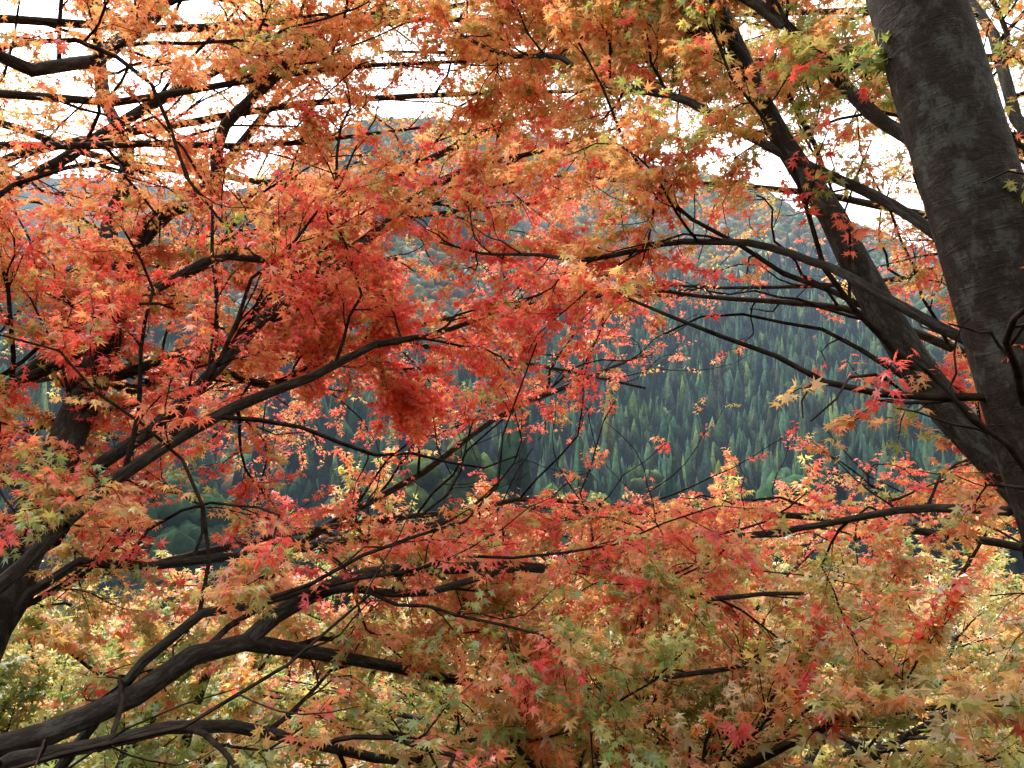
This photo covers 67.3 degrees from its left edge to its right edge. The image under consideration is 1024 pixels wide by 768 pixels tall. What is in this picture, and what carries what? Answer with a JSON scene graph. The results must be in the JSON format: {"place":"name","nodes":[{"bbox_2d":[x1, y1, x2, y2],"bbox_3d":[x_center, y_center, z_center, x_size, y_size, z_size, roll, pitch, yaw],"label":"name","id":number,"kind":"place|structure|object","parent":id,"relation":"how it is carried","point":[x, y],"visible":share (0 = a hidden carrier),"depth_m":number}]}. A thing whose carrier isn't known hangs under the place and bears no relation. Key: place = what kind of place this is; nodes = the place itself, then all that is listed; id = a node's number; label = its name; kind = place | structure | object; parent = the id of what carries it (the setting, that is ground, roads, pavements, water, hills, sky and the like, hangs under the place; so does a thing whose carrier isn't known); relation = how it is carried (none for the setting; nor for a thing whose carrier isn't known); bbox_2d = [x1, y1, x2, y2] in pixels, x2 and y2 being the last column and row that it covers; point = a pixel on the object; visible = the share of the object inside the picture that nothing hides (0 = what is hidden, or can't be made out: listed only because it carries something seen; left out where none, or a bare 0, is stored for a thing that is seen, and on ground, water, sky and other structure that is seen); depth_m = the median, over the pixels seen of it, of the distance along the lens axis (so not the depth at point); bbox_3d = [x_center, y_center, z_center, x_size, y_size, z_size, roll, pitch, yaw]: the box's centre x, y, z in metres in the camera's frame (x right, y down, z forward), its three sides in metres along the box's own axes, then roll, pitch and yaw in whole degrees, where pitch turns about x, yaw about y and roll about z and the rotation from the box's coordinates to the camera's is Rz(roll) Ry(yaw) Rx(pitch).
{"place":"outdoors","nodes":[
{"label":"outdoors","id":0,"kind":"place"},
{"bbox_2d":[0,0,1023,767],"bbox_3d":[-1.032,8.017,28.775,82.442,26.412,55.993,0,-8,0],"label":"maple","id":1,"kind":"object","parent":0,"point":[892,634],"depth_m":5.76},
{"bbox_2d":[0,0,1023,252],"label":"sky","id":2,"kind":"structure","parent":0,"point":[862,215]},
{"bbox_2d":[4,174,1023,767],"bbox_3d":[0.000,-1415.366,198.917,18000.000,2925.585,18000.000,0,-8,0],"label":"terrain","id":3,"kind":"structure","parent":0,"point":[52,182],"depth_m":863.83},
{"bbox_2d":[0,114,1023,714],"bbox_3d":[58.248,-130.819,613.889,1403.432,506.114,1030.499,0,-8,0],"label":"forest","id":4,"kind":"object","parent":3,"relation":"on","point":[752,386],"visible":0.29,"depth_m":272.35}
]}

